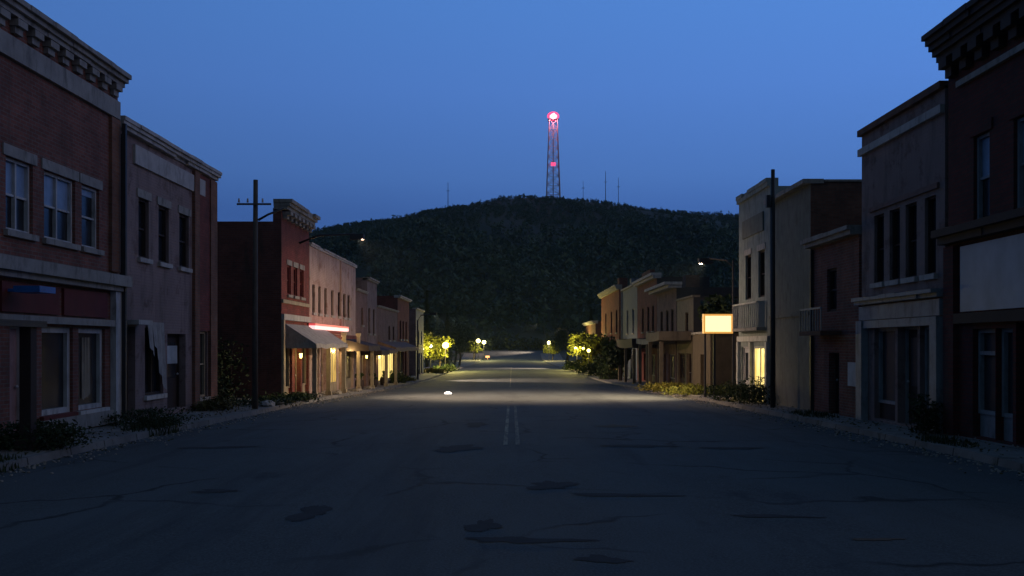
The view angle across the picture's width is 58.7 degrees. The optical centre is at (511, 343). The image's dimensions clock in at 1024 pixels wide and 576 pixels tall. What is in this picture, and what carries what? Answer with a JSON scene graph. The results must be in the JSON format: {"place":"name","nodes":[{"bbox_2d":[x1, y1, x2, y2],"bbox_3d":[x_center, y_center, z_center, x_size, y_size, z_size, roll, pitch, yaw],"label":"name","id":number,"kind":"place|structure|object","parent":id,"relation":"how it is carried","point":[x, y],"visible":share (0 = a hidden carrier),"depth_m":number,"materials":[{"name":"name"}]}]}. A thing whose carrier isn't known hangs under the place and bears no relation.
{"place":"outdoors","nodes":[
{"label":"outdoors","id":0,"kind":"place"},
{"bbox_2d":[0,353,483,470],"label":"pavement","id":1,"kind":"structure","parent":0,"point":[41,456],"depth_m":21.71,"materials":[{"name":"concrete"}]},
{"bbox_2d":[0,319,46,450],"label":"flat canopy","id":2,"kind":"object","parent":1,"relation":"on","point":[27,371],"visible":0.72,"depth_m":16.00,"materials":[{"name":"metal"}]},
{"bbox_2d":[0,418,101,451],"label":"bush","id":3,"kind":"object","parent":1,"relation":"on","point":[58,434],"visible":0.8,"depth_m":16.22,"materials":[{"name":"green plant"}]},
{"bbox_2d":[96,406,204,427],"bbox_3d":[-8.905,1.769,21.937,2.935,0.446,2.921,0,0,0],"label":"bush","id":4,"kind":"object","parent":1,"relation":"on","point":[150,412],"visible":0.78,"depth_m":21.80,"materials":[{"name":"green plant"}]},
{"bbox_2d":[186,395,240,411],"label":"bush","id":5,"kind":"object","parent":1,"relation":"on","point":[215,403],"visible":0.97,"depth_m":28.23,"materials":[{"name":"green plant"}]},
{"bbox_2d":[217,376,247,403],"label":"bush","id":6,"kind":"object","parent":1,"relation":"on","point":[221,389],"visible":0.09,"depth_m":31.80,"materials":[{"name":"green plant"}]},
{"bbox_2d":[217,337,263,398],"bbox_3d":[-12.630,0.930,36.830,4.998,2.748,3.314,0,0,0],"label":"bush","id":7,"kind":"object","parent":1,"relation":"on","point":[220,370],"visible":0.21,"depth_m":36.84,"materials":[{"name":"green plant"}]},
{"bbox_2d":[237,180,283,408],"bbox_3d":[-8.109,-1.489,29.357,1.481,7.623,0.379,0,0,-15],"label":"utility pole","id":8,"kind":"object","parent":1,"relation":"on","point":[255,203],"visible":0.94,"depth_m":29.33,"materials":[{"name":"brown wood"}]},
{"bbox_2d":[222,395,318,406],"bbox_3d":[-8.869,1.992,31.594,4.066,0.390,3.122,0,0,0],"label":"bush","id":9,"kind":"object","parent":1,"relation":"on","point":[260,398],"visible":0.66,"depth_m":31.49,"materials":[{"name":"green plant"}]},
{"bbox_2d":[250,391,324,401],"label":"bush","id":10,"kind":"object","parent":1,"relation":"on","point":[307,396],"visible":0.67,"depth_m":35.26,"materials":[{"name":"green plant"}]},
{"bbox_2d":[311,346,318,397],"bbox_3d":[-8.300,1.167,38.300,0.270,2.233,0.270,0,0,0],"label":"veranda post","id":11,"kind":"object","parent":1,"relation":"on","point":[314,369],"visible":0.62,"depth_m":38.21,"materials":[{"name":"beige paint"}]},
{"bbox_2d":[325,348,331,394],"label":"veranda post","id":12,"kind":"object","parent":1,"relation":"on","point":[328,391],"visible":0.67,"depth_m":41.11,"materials":[{"name":"beige paint"}]},
{"bbox_2d":[340,347,346,392],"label":"veranda post","id":13,"kind":"object","parent":1,"relation":"on","point":[343,389],"visible":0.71,"depth_m":44.81,"materials":[{"name":"beige paint"}]},
{"bbox_2d":[356,333,360,388],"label":"veranda post","id":14,"kind":"object","parent":1,"relation":"on","point":[358,335],"visible":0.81,"depth_m":50.91,"materials":[{"name":"beige paint"}]},
{"bbox_2d":[370,351,374,388],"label":"veranda post","id":15,"kind":"object","parent":1,"relation":"on","point":[372,369],"visible":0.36,"depth_m":53.91,"materials":[{"name":"beige paint"}]},
{"bbox_2d":[389,370,410,382],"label":"bush","id":16,"kind":"object","parent":1,"relation":"on","point":[399,377],"visible":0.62,"depth_m":70.68,"materials":[{"name":"green plant"}]},
{"bbox_2d":[424,330,436,359],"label":"tree","id":17,"kind":"object","parent":1,"relation":"on","point":[428,339],"visible":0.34,"depth_m":114.12,"materials":[{"name":"green plant"}]},
{"bbox_2d":[428,336,454,365],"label":"tree","id":18,"kind":"object","parent":1,"relation":"on","point":[439,348],"visible":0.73,"depth_m":123.19,"materials":[{"name":"green plant"}]},
{"bbox_2d":[435,312,459,364],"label":"conifer","id":19,"kind":"object","parent":1,"relation":"on","point":[447,331],"visible":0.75,"depth_m":147.67,"materials":[{"name":"green plant"}]},
{"bbox_2d":[436,321,473,363],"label":"tree","id":20,"kind":"object","parent":1,"relation":"on","point":[453,326],"visible":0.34,"depth_m":189.86,"materials":[{"name":"green plant"}]},
{"bbox_2d":[442,327,474,365],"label":"tree","id":21,"kind":"object","parent":1,"relation":"on","point":[459,344],"visible":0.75,"depth_m":164.40,"materials":[{"name":"green plant"}]},
{"bbox_2d":[466,339,482,359],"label":"tree","id":22,"kind":"object","parent":1,"relation":"on","point":[474,347],"visible":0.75,"depth_m":234.60,"materials":[{"name":"green plant"}]},
{"bbox_2d":[25,0,968,230],"label":"sky","id":23,"kind":"structure","parent":0,"point":[347,111],"materials":[{"name":"blue"}]},
{"bbox_2d":[424,350,581,367],"bbox_3d":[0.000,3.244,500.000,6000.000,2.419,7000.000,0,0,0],"label":"ground","id":24,"kind":"structure","parent":0,"point":[571,357],"depth_m":248.07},
{"bbox_2d":[0,0,132,434],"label":"brick commercial building","id":25,"kind":"structure","parent":24,"relation":"on","point":[61,87],"depth_m":19.66,"materials":[{"name":"red brick"}]},
{"bbox_2d":[10,326,18,432],"bbox_3d":[-9.928,0.747,17.957,0.125,2.207,0.753,0,0,0],"label":"door","id":26,"kind":"structure","parent":25,"relation":"in","point":[14,331],"depth_m":18.20,"materials":[{"name":"white paint"}]},
{"bbox_2d":[2,142,38,241],"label":"window","id":27,"kind":"structure","parent":25,"relation":"in","point":[17,173],"depth_m":18.02,"materials":[{"name":"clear glass"}]},
{"bbox_2d":[8,286,55,293],"bbox_3d":[-9.300,-1.040,17.450,0.800,0.120,0.600,0,0,0],"label":"sign","id":28,"kind":"object","parent":25,"relation":"attached to","point":[36,289],"visible":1,"depth_m":17.18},
{"bbox_2d":[40,327,78,420],"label":"window","id":29,"kind":"structure","parent":25,"relation":"in","point":[55,340],"depth_m":19.62,"materials":[{"name":"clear glass"}]},
{"bbox_2d":[41,158,80,250],"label":"window","id":30,"kind":"structure","parent":25,"relation":"in","point":[57,190],"depth_m":19.58,"materials":[{"name":"clear glass"}]},
{"bbox_2d":[79,173,104,255],"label":"window","id":31,"kind":"structure","parent":25,"relation":"in","point":[88,194],"depth_m":21.14,"materials":[{"name":"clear glass"}]},
{"bbox_2d":[77,328,109,414],"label":"window","id":32,"kind":"structure","parent":25,"relation":"in","point":[94,400],"depth_m":21.34,"materials":[{"name":"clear glass"}]},
{"bbox_2d":[118,115,221,419],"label":"painted brick building","id":33,"kind":"structure","parent":24,"relation":"on","point":[172,272],"depth_m":26.31,"materials":[{"name":"grey brick"}]},
{"bbox_2d":[137,188,152,263],"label":"window","id":34,"kind":"structure","parent":33,"relation":"in","point":[143,194],"depth_m":24.65,"materials":[{"name":"black glass"}]},
{"bbox_2d":[144,328,167,400],"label":"window","id":35,"kind":"structure","parent":33,"relation":"in","point":[152,375],"depth_m":25.20,"materials":[{"name":"black glass"}]},
{"bbox_2d":[157,196,172,268],"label":"window","id":36,"kind":"structure","parent":33,"relation":"in","point":[161,262],"depth_m":26.05,"materials":[{"name":"black glass"}]},
{"bbox_2d":[167,334,178,407],"bbox_3d":[-10.127,0.801,26.876,0.125,2.197,1.468,0,0,0],"label":"door","id":37,"kind":"structure","parent":33,"relation":"in","point":[172,339],"depth_m":27.26,"materials":[{"name":"brown wood"}]},
{"bbox_2d":[178,205,192,272],"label":"window","id":38,"kind":"structure","parent":33,"relation":"in","point":[182,219],"depth_m":27.71,"materials":[{"name":"black glass"}]},
{"bbox_2d":[200,332,210,400],"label":"window","id":39,"kind":"structure","parent":33,"relation":"in","point":[202,334],"depth_m":29.50,"materials":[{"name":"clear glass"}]},
{"bbox_2d":[217,199,347,397],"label":"corner brick building","id":40,"kind":"structure","parent":24,"relation":"on","point":[286,333],"depth_m":37.50,"materials":[{"name":"red brick"}]},
{"bbox_2d":[285,348,288,388],"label":"shop window","id":41,"kind":"structure","parent":40,"relation":"in","point":[286,349],"depth_m":39.15,"materials":[{"name":"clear glass"}]},
{"bbox_2d":[302,348,305,384],"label":"shop window","id":42,"kind":"structure","parent":40,"relation":"in","point":[303,349],"depth_m":42.34,"materials":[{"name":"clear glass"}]},
{"bbox_2d":[299,233,364,243],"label":"street lamp","id":43,"kind":"object","parent":40,"relation":"attached to","point":[353,236],"visible":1,"depth_m":40.56,"materials":[{"name":"metal"}]},
{"bbox_2d":[309,242,379,392],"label":"pink brick building","id":44,"kind":"structure","parent":24,"relation":"on","point":[332,288],"depth_m":48.72,"materials":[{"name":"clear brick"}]},
{"bbox_2d":[308,322,348,333],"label":"neon strip sign","id":45,"kind":"object","parent":44,"relation":"attached to","point":[334,329],"visible":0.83,"depth_m":46.09,"materials":[{"name":"red"}]},
{"bbox_2d":[331,348,336,383],"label":"lit shop window","id":46,"kind":"structure","parent":44,"relation":"in","point":[334,350],"depth_m":48.66,"materials":[{"name":"yellow"}]},
{"bbox_2d":[346,351,351,379],"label":"shop window","id":47,"kind":"structure","parent":44,"relation":"in","point":[348,353],"depth_m":54.00,"materials":[{"name":"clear glass"}]},
{"bbox_2d":[356,288,389,386],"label":"rose building","id":48,"kind":"structure","parent":24,"relation":"on","point":[361,311],"depth_m":57.66,"materials":[{"name":"paint"}]},
{"bbox_2d":[356,277,396,385],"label":"narrow mauve building","id":49,"kind":"structure","parent":24,"relation":"on","point":[368,284],"depth_m":61.19,"materials":[{"name":"paint"}]},
{"bbox_2d":[377,295,411,376],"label":"crimson flat roof building","id":50,"kind":"structure","parent":24,"relation":"on","point":[400,303],"depth_m":78.25,"materials":[{"name":"brick"}]},
{"bbox_2d":[377,305,418,384],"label":"pink shop","id":51,"kind":"structure","parent":24,"relation":"on","point":[386,326],"depth_m":68.90,"materials":[{"name":"brick"}]},
{"bbox_2d":[378,355,384,383],"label":"lit window","id":52,"kind":"structure","parent":51,"relation":"in","point":[381,362],"depth_m":65.90,"materials":[{"name":"yellow"}]},
{"bbox_2d":[409,308,424,375],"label":"grey end building","id":53,"kind":"structure","parent":24,"relation":"on","point":[415,314],"depth_m":97.22,"materials":[{"name":"paint"}]},
{"bbox_2d":[423,289,442,366],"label":"conifer","id":54,"kind":"object","parent":24,"relation":"on","point":[427,323],"visible":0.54,"depth_m":149.73,"materials":[{"name":"green plant"}]},
{"bbox_2d":[429,325,572,351],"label":"woodland","id":55,"kind":"object","parent":24,"relation":"on","point":[520,343],"visible":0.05,"depth_m":285.03,"materials":[{"name":"green plant"}]},
{"bbox_2d":[582,321,600,336],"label":"shop","id":56,"kind":"structure","parent":24,"relation":"on","point":[593,326],"depth_m":121.36,"materials":[{"name":"brick"}]},
{"bbox_2d":[597,278,627,374],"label":"crimson end building","id":57,"kind":"structure","parent":24,"relation":"on","point":[610,297],"depth_m":99.63,"materials":[{"name":"brick"}]},
{"bbox_2d":[621,278,639,379],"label":"slate grey building","id":58,"kind":"structure","parent":24,"relation":"on","point":[628,312],"depth_m":85.21,"materials":[{"name":"paint"}]},
{"bbox_2d":[631,269,709,382],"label":"tall crimson building","id":59,"kind":"structure","parent":24,"relation":"on","point":[646,312],"depth_m":72.82,"materials":[{"name":"brick"}]},
{"bbox_2d":[644,275,738,382],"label":"ledge roof building","id":60,"kind":"structure","parent":24,"relation":"on","point":[667,293],"depth_m":63.57,"materials":[{"name":"brick"}]},
{"bbox_2d":[675,295,738,382],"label":"beige building","id":61,"kind":"structure","parent":24,"relation":"on","point":[687,314],"depth_m":57.40,"materials":[{"name":"paint"}]},
{"bbox_2d":[691,332,738,390],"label":"brown shed","id":62,"kind":"structure","parent":24,"relation":"on","point":[723,357],"depth_m":42.00,"materials":[{"name":"paint"}]},
{"bbox_2d":[733,178,788,402],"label":"pale green building","id":63,"kind":"structure","parent":24,"relation":"on","point":[752,315],"depth_m":34.76,"materials":[{"name":"grey paint"}]},
{"bbox_2d":[743,347,747,384],"bbox_3d":[9.398,1.226,36.195,0.125,2.247,1.355,0,0,0],"label":"door","id":64,"kind":"structure","parent":63,"relation":"in","point":[745,349],"depth_m":36.67,"materials":[{"name":"white paint"}]},
{"bbox_2d":[744,248,751,299],"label":"window","id":65,"kind":"structure","parent":63,"relation":"in","point":[749,251],"depth_m":36.17,"materials":[{"name":"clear glass"}]},
{"bbox_2d":[754,347,763,396],"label":"lit window","id":66,"kind":"structure","parent":63,"relation":"in","point":[758,351],"depth_m":34.32,"materials":[{"name":"yellow"}]},
{"bbox_2d":[757,243,765,296],"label":"window","id":67,"kind":"structure","parent":63,"relation":"in","point":[762,246],"depth_m":34.24,"materials":[{"name":"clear glass"}]},
{"bbox_2d":[764,179,861,409],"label":"grey green building","id":68,"kind":"structure","parent":24,"relation":"on","point":[806,208],"depth_m":29.55,"materials":[{"name":"paint"}]},
{"bbox_2d":[799,225,861,417],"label":"brick building","id":69,"kind":"structure","parent":24,"relation":"on","point":[835,270],"depth_m":26.35,"materials":[{"name":"brick"}]},
{"bbox_2d":[830,268,836,310],"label":"window","id":70,"kind":"structure","parent":69,"relation":"in","point":[833,272],"depth_m":26.78,"materials":[{"name":"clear glass"}]},
{"bbox_2d":[835,353,838,413],"bbox_3d":[9.528,1.151,26.301,0.125,1.797,0.843,0,0,0],"label":"door","id":71,"kind":"structure","parent":69,"relation":"in","point":[836,354],"depth_m":26.67,"materials":[{"name":"brown wood"}]},
{"bbox_2d":[851,80,947,432],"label":"building","id":72,"kind":"structure","parent":24,"relation":"on","point":[902,152],"depth_m":21.78,"materials":[{"name":"brick"}]},
{"bbox_2d":[870,214,884,287],"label":"window","id":73,"kind":"structure","parent":72,"relation":"in","point":[880,219],"depth_m":23.30,"materials":[{"name":"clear glass"}]},
{"bbox_2d":[879,328,894,404],"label":"shop window","id":74,"kind":"structure","parent":72,"relation":"in","point":[886,335],"depth_m":23.03,"materials":[{"name":"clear glass"}]},
{"bbox_2d":[885,209,899,285],"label":"window","id":75,"kind":"structure","parent":72,"relation":"in","point":[895,280],"depth_m":22.37,"materials":[{"name":"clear glass"}]},
{"bbox_2d":[900,203,917,283],"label":"window","id":76,"kind":"structure","parent":72,"relation":"in","point":[913,277],"depth_m":21.45,"materials":[{"name":"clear glass"}]},
{"bbox_2d":[905,327,917,423],"bbox_3d":[9.528,0.752,21.416,0.125,2.297,1.077,0,0,0],"label":"door","id":77,"kind":"structure","parent":72,"relation":"in","point":[911,333],"depth_m":21.76,"materials":[{"name":"brown wood"}]},
{"bbox_2d":[925,326,928,408],"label":"shop window","id":78,"kind":"structure","parent":72,"relation":"in","point":[926,328],"depth_m":20.67,"materials":[{"name":"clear glass"}]},
{"bbox_2d":[919,196,937,280],"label":"window","id":79,"kind":"structure","parent":72,"relation":"in","point":[932,274],"depth_m":20.46,"materials":[{"name":"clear glass"}]},
{"bbox_2d":[921,0,1023,447],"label":"dark cornice building","id":80,"kind":"structure","parent":24,"relation":"on","point":[976,48],"depth_m":17.91,"materials":[{"name":"brick"}]},
{"bbox_2d":[969,117,992,218],"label":"window","id":81,"kind":"structure","parent":80,"relation":"in","point":[983,141],"depth_m":18.18,"materials":[{"name":"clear glass"}]},
{"bbox_2d":[978,329,994,415],"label":"shop window","id":82,"kind":"structure","parent":80,"relation":"in","point":[986,337],"depth_m":18.22,"materials":[{"name":"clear glass"}]},
{"bbox_2d":[1002,328,1012,417],"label":"shop window","id":83,"kind":"structure","parent":80,"relation":"in","point":[1007,333],"depth_m":17.41,"materials":[{"name":"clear glass"}]},
{"bbox_2d":[1008,102,1023,207],"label":"window","id":84,"kind":"structure","parent":80,"relation":"in","point":[1016,111],"depth_m":16.81,"materials":[{"name":"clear glass"}]},
{"bbox_2d":[0,352,1023,575],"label":"road","id":85,"kind":"structure","parent":0,"point":[388,483],"depth_m":11.65,"materials":[{"name":"asphalt"}]},
{"bbox_2d":[0,453,21,472],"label":"grass tuft","id":86,"kind":"object","parent":85,"relation":"on","point":[4,468],"visible":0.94,"depth_m":14.52,"materials":[{"name":"green plant"}]},
{"bbox_2d":[120,417,181,436],"bbox_3d":[-8.287,1.864,21.009,1.083,0.429,2.353,0,0,0],"label":"grass tuft","id":87,"kind":"object","parent":85,"relation":"on","point":[155,426],"visible":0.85,"depth_m":20.70,"materials":[{"name":"green plant"}]},
{"bbox_2d":[285,505,331,520],"bbox_3d":[-2.306,1.924,10.371,0.436,0.002,1.010,0,0,0],"label":"road patch","id":88,"kind":"object","parent":85,"relation":"on","point":[310,512],"visible":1,"depth_m":10.33,"materials":[{"name":"asphalt"}]},
{"bbox_2d":[436,444,483,451],"bbox_3d":[-1.012,1.946,17.011,1.311,0.014,0.905,0,0,-45],"label":"road patch","id":89,"kind":"object","parent":85,"relation":"on","point":[453,448],"visible":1,"depth_m":16.95,"materials":[{"name":"asphalt"}]},
{"bbox_2d":[464,519,502,531],"bbox_3d":[-0.301,1.916,9.641,0.425,0.001,0.721,0,0,0],"label":"road patch","id":90,"kind":"object","parent":85,"relation":"on","point":[480,525],"visible":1,"depth_m":9.56,"materials":[{"name":"asphalt"}]},
{"bbox_2d":[503,375,510,444],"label":"line","id":91,"kind":"object","parent":85,"relation":"on","point":[505,442],"visible":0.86,"depth_m":22.32,"materials":[{"name":"paint"}]},
{"bbox_2d":[0,384,1023,484],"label":"gravel","id":92,"kind":"structure","parent":85,"relation":"on","point":[836,431],"depth_m":19.87,"materials":[{"name":"gravel"}]},
{"bbox_2d":[639,381,690,392],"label":"bush","id":93,"kind":"object","parent":92,"relation":"on","point":[663,385],"visible":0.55,"depth_m":46.54,"materials":[{"name":"green plant"}]},
{"bbox_2d":[463,536,599,542],"bbox_3d":[0.193,1.915,8.907,1.361,0.001,0.312,0,0,0],"label":"road patch","id":94,"kind":"object","parent":85,"relation":"on","point":[512,539],"visible":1,"depth_m":8.92,"materials":[{"name":"asphalt"}]},
{"bbox_2d":[526,480,577,489],"bbox_3d":[0.537,1.922,12.362,0.677,0.002,0.847,0,0,17],"label":"road patch","id":95,"kind":"object","parent":85,"relation":"on","point":[545,484],"visible":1,"depth_m":12.36,"materials":[{"name":"asphalt"}]},
{"bbox_2d":[574,554,632,562],"bbox_3d":[0.808,1.914,8.071,0.494,0.001,0.316,0,0,38],"label":"road patch","id":96,"kind":"object","parent":85,"relation":"on","point":[597,558],"visible":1,"depth_m":8.09,"materials":[{"name":"asphalt"}]},
{"bbox_2d":[572,493,685,496],"bbox_3d":[1.484,1.923,11.611,1.493,0.005,0.285,0,0,0],"label":"road patch","id":97,"kind":"object","parent":85,"relation":"on","point":[607,494],"visible":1,"depth_m":11.62,"materials":[{"name":"asphalt"}]},
{"bbox_2d":[736,514,826,517],"bbox_3d":[2.971,1.927,10.212,1.080,0.007,0.196,0,0,0],"label":"road patch","id":98,"kind":"object","parent":85,"relation":"on","point":[762,515],"visible":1,"depth_m":10.21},
{"bbox_2d":[6,390,1023,480],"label":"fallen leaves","id":99,"kind":"object","parent":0,"point":[648,393],"visible":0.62,"depth_m":21.61,"materials":[{"name":"brown plant"}]},
{"bbox_2d":[309,193,738,350],"bbox_3d":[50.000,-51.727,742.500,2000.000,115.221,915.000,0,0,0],"label":"hill","id":100,"kind":"structure","parent":0,"point":[361,272],"depth_m":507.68,"materials":[{"name":"plant"}]},
{"bbox_2d":[546,112,560,197],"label":"radio tower","id":101,"kind":"structure","parent":100,"relation":"on","point":[553,117],"depth_m":696.53,"materials":[{"name":"metal"}]},
{"bbox_2d":[540,339,1023,471],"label":"pavement","id":102,"kind":"structure","parent":0,"point":[1012,459],"depth_m":21.36,"materials":[{"name":"concrete"}]},
{"bbox_2d":[543,340,560,359],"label":"tree","id":103,"kind":"object","parent":102,"relation":"on","point":[550,349],"visible":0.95,"depth_m":230.09,"materials":[{"name":"green plant"}]},
{"bbox_2d":[550,322,583,363],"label":"tree","id":104,"kind":"object","parent":102,"relation":"on","point":[559,333],"visible":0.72,"depth_m":183.95,"materials":[{"name":"green plant"}]},
{"bbox_2d":[571,331,596,359],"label":"tree","id":105,"kind":"object","parent":102,"relation":"on","point":[577,346],"visible":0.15,"depth_m":116.17,"materials":[{"name":"green plant"}]},
{"bbox_2d":[574,333,606,365],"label":"tree","id":106,"kind":"object","parent":102,"relation":"on","point":[595,342],"visible":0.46,"depth_m":104.09,"materials":[{"name":"green plant"}]},
{"bbox_2d":[582,361,608,376],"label":"bush","id":107,"kind":"object","parent":102,"relation":"on","point":[590,366],"visible":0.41,"depth_m":95.65,"materials":[{"name":"green plant"}]},
{"bbox_2d":[592,335,616,369],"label":"tree","id":108,"kind":"object","parent":102,"relation":"on","point":[606,343],"visible":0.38,"depth_m":89.51,"materials":[{"name":"green plant"}]},
{"bbox_2d":[593,363,623,379],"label":"bush","id":109,"kind":"object","parent":102,"relation":"on","point":[604,372],"visible":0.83,"depth_m":83.68,"materials":[{"name":"green plant"}]},
{"bbox_2d":[606,343,632,380],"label":"tree","id":110,"kind":"object","parent":102,"relation":"on","point":[615,359],"visible":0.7,"depth_m":78.40,"materials":[{"name":"green plant"}]},
{"bbox_2d":[617,338,655,382],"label":"pavement canopy","id":111,"kind":"object","parent":102,"relation":"on","point":[625,344],"visible":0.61,"depth_m":72.34,"materials":[{"name":"wood"}]},
{"bbox_2d":[646,331,690,383],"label":"pavement canopy","id":112,"kind":"object","parent":102,"relation":"on","point":[669,336],"visible":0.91,"depth_m":55.90,"materials":[{"name":"beige paint"}]},
{"bbox_2d":[656,383,725,394],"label":"bush","id":113,"kind":"object","parent":102,"relation":"on","point":[692,389],"visible":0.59,"depth_m":41.63,"materials":[{"name":"green plant"}]},
{"bbox_2d":[698,258,733,396],"bbox_3d":[8.870,-0.692,39.515,1.380,6.185,1.270,0,0,0],"label":"lit sign","id":114,"kind":"object","parent":102,"relation":"on","point":[714,324],"visible":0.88,"depth_m":38.95,"materials":[{"name":"grey"}]},
{"bbox_2d":[697,292,738,332],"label":"tree","id":115,"kind":"object","parent":102,"relation":"on","point":[723,306],"visible":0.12,"depth_m":50.59,"materials":[{"name":"green plant"}]},
{"bbox_2d":[697,381,747,400],"bbox_3d":[8.758,1.878,36.115,2.786,0.746,2.995,0,0,0],"label":"bush","id":116,"kind":"object","parent":102,"relation":"on","point":[718,392],"visible":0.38,"depth_m":35.70,"materials":[{"name":"green plant"}]},
{"bbox_2d":[713,375,769,404],"bbox_3d":[8.917,1.677,33.209,2.823,1.052,3.417,0,0,0],"label":"bush","id":117,"kind":"object","parent":102,"relation":"on","point":[756,393],"visible":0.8,"depth_m":32.97,"materials":[{"name":"green plant"}]},
{"bbox_2d":[766,169,775,407],"bbox_3d":[8.535,-1.709,30.000,0.310,8.082,0.180,0,0,0],"label":"utility pole","id":118,"kind":"object","parent":102,"relation":"on","point":[770,200],"visible":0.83,"depth_m":29.93,"materials":[{"name":"wood"}]},
{"bbox_2d":[789,409,839,418],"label":"grass tuft","id":119,"kind":"object","parent":102,"relation":"on","point":[824,414],"visible":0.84,"depth_m":25.77,"materials":[{"name":"green plant"}]},
{"bbox_2d":[906,393,945,433],"bbox_3d":[8.882,1.502,19.548,0.870,0.903,0.925,0,0,40],"label":"bush","id":120,"kind":"object","parent":102,"relation":"on","point":[929,422],"visible":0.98,"depth_m":19.48,"materials":[{"name":"green plant"}]},
{"bbox_2d":[915,433,978,447],"bbox_3d":[8.408,1.822,17.608,0.798,0.234,1.995,0,0,0],"label":"grass tuft","id":121,"kind":"object","parent":102,"relation":"on","point":[954,440],"visible":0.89,"depth_m":17.46,"materials":[{"name":"green plant"}]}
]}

